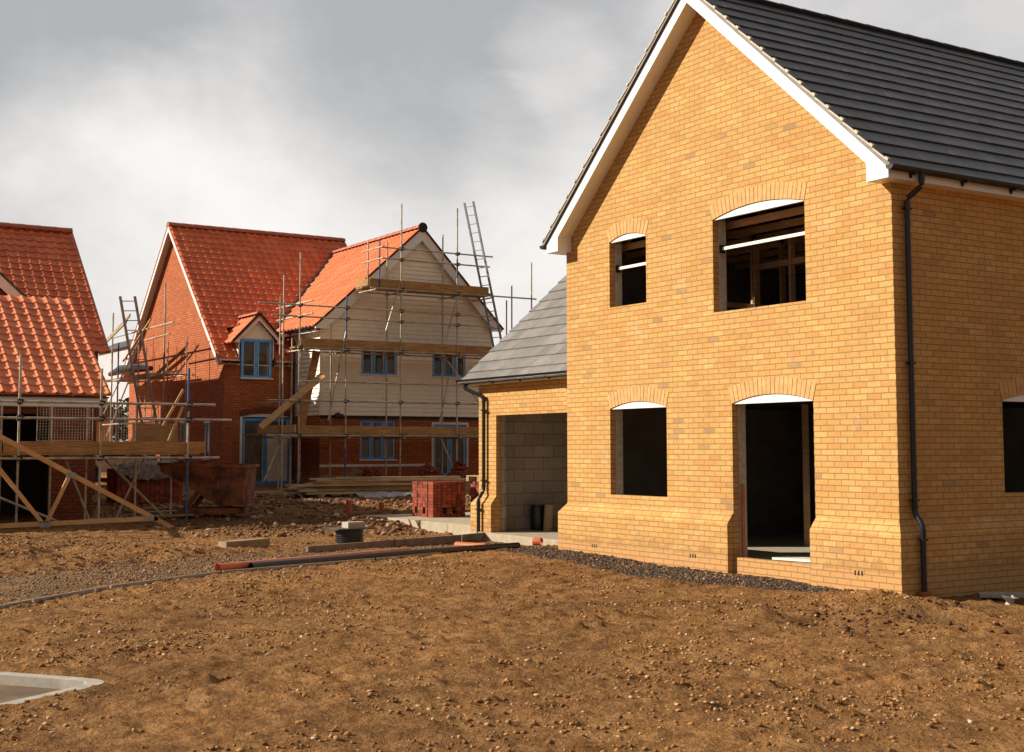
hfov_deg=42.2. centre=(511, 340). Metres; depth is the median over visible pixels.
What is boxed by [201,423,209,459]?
window
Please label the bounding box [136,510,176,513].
loose board
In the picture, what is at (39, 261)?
house
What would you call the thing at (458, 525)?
foundation slab
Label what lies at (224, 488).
skip
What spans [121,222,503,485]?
brick house
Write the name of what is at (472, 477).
pallet
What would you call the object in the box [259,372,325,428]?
plank
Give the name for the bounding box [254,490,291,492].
batten
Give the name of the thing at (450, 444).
french door
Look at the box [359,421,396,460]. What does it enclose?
window
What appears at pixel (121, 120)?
sky
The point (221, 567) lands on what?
drain pipe
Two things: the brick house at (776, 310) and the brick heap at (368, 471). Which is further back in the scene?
the brick heap at (368, 471)
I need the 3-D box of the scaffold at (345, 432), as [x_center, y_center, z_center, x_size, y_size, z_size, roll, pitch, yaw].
[-3.724,0.213,40.763,9.400,8.691,4.100,3,-6,-32]
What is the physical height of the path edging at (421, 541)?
0.170 m
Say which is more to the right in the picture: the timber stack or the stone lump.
the stone lump
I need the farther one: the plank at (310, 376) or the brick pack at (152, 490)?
the plank at (310, 376)
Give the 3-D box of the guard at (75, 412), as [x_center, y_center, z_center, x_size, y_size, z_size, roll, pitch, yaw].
[-8.675,1.591,25.758,1.062,0.732,0.013,3,-6,-32]
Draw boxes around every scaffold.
[0,354,231,523]
[102,283,195,484]
[243,204,536,488]
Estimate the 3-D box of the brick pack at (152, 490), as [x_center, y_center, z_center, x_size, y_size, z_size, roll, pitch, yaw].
[-8.976,3.542,32.392,1.606,0.816,0.906,3,-6,-32]
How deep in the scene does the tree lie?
59.91 m
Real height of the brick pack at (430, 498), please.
0.748 m
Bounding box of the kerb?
[0,671,104,704]
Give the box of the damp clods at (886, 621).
[738,596,1008,639]
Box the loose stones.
[0,529,1023,751]
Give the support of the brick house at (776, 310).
on the ground
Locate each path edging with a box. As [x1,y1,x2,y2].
[0,545,533,607]
[306,532,484,551]
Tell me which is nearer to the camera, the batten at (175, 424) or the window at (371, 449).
the batten at (175, 424)
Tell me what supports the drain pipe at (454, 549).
on the ground
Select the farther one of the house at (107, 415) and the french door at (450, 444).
the house at (107, 415)
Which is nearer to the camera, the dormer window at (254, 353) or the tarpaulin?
the dormer window at (254, 353)
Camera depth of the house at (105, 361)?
70.39 m
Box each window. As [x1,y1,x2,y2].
[180,423,186,441]
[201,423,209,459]
[239,339,272,379]
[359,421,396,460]
[361,348,398,376]
[431,344,464,378]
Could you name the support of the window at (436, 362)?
in the brick house at (221, 282)
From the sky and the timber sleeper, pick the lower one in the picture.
the timber sleeper
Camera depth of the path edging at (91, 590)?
17.00 m
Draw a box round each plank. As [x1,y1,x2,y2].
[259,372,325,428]
[296,350,319,431]
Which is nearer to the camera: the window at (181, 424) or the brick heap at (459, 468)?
the brick heap at (459, 468)
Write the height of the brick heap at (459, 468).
0.630 m
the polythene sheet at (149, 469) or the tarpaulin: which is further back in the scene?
the tarpaulin
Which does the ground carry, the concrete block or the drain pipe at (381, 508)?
the drain pipe at (381, 508)
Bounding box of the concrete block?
[342,521,364,527]
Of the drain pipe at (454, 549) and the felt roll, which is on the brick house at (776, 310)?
the felt roll
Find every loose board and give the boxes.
[135,514,193,516]
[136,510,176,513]
[141,507,182,509]
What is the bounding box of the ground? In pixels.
[0,472,1023,751]
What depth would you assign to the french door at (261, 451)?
40.83 m
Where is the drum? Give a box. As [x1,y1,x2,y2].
[530,504,544,530]
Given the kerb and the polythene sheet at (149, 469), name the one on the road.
the kerb
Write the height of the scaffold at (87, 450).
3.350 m
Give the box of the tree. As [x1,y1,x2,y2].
[112,397,128,440]
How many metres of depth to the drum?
24.88 m
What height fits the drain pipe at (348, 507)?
0.625 m
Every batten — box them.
[162,389,184,426]
[167,406,183,440]
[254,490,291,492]
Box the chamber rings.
[322,527,376,543]
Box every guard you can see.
[36,403,93,440]
[102,404,136,440]
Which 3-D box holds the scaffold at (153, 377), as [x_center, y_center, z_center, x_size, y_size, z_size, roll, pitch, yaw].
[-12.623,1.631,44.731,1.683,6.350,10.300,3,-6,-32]
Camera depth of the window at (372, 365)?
40.89 m
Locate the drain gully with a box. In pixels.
[917,591,931,596]
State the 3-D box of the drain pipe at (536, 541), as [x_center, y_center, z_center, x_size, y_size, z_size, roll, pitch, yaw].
[0.433,3.404,22.405,0.144,0.136,0.140,-2,-5,24]
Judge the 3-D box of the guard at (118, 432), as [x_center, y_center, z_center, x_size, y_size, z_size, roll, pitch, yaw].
[-7.796,1.636,26.312,0.682,0.732,0.013,3,-6,-32]
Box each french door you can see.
[239,417,289,483]
[431,422,468,474]
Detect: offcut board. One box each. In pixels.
[772,556,809,561]
[978,592,1023,597]
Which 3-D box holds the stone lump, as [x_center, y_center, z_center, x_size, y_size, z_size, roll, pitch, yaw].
[5.760,3.072,15.423,0.252,0.223,0.255,3,-6,-32]
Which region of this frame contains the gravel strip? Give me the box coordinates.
[493,546,849,591]
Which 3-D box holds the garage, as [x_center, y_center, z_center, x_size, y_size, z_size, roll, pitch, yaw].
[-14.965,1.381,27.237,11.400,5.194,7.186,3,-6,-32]
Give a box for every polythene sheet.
[104,460,175,479]
[356,491,411,497]
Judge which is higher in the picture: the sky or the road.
the sky
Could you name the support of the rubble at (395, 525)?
on the ground
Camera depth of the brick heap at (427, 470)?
39.21 m
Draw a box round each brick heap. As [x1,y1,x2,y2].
[354,466,386,476]
[408,464,445,478]
[446,461,472,477]
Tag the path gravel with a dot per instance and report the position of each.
(185, 568)
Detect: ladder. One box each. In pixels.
[119,296,163,460]
[463,201,501,346]
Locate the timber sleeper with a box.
[218,538,269,547]
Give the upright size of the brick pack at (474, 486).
0.748 m
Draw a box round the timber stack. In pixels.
[269,476,470,497]
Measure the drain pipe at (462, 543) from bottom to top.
0.121 m
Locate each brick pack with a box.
[106,469,182,502]
[412,481,464,516]
[470,481,478,509]
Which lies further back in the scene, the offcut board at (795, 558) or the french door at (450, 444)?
the french door at (450, 444)
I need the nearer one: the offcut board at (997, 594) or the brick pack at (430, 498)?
the offcut board at (997, 594)
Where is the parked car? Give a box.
[95,455,153,479]
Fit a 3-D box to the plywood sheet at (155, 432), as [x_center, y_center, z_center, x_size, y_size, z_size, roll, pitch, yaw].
[-7.261,1.982,26.995,1.008,0.612,0.297,3,-6,-32]
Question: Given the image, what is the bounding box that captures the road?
[0,684,61,702]
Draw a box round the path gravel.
[0,541,529,602]
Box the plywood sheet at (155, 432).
[132,422,177,441]
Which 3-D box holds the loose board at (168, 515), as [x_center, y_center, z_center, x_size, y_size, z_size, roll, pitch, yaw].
[-7.125,3.601,27.219,1.171,0.060,0.220,1,-5,-12]
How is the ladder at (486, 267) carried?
attached to the scaffold at (345, 432)
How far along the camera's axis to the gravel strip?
18.11 m
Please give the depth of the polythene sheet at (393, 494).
34.97 m
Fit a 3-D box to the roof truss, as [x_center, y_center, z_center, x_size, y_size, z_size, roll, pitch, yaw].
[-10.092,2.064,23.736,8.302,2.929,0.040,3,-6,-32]
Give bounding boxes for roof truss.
[0,434,173,527]
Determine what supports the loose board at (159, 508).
on the ground
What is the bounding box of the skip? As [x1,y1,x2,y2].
[157,461,258,513]
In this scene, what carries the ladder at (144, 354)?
on the ground
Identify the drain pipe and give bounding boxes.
[215,547,410,571]
[248,542,520,567]
[346,500,350,514]
[379,503,383,513]
[454,542,486,545]
[532,537,542,545]
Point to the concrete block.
(354, 524)
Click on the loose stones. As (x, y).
(42, 727)
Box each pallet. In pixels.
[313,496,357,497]
[466,475,478,481]
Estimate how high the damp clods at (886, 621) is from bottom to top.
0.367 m
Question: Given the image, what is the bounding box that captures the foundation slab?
[364,512,470,534]
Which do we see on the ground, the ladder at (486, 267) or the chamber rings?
the chamber rings
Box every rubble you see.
[0,524,424,584]
[92,493,470,537]
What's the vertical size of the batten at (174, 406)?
0.774 m
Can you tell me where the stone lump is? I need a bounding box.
[1001,595,1018,604]
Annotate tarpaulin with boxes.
[108,364,152,375]
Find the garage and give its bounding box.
[0,294,111,521]
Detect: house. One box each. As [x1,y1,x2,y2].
[0,222,109,495]
[96,396,121,440]
[98,340,131,440]
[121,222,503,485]
[456,0,1023,597]
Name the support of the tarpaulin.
on the scaffold at (153, 377)
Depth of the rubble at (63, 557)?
19.73 m
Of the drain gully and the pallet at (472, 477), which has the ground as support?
the drain gully
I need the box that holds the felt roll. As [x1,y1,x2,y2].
[543,504,553,530]
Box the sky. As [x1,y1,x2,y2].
[0,0,1023,362]

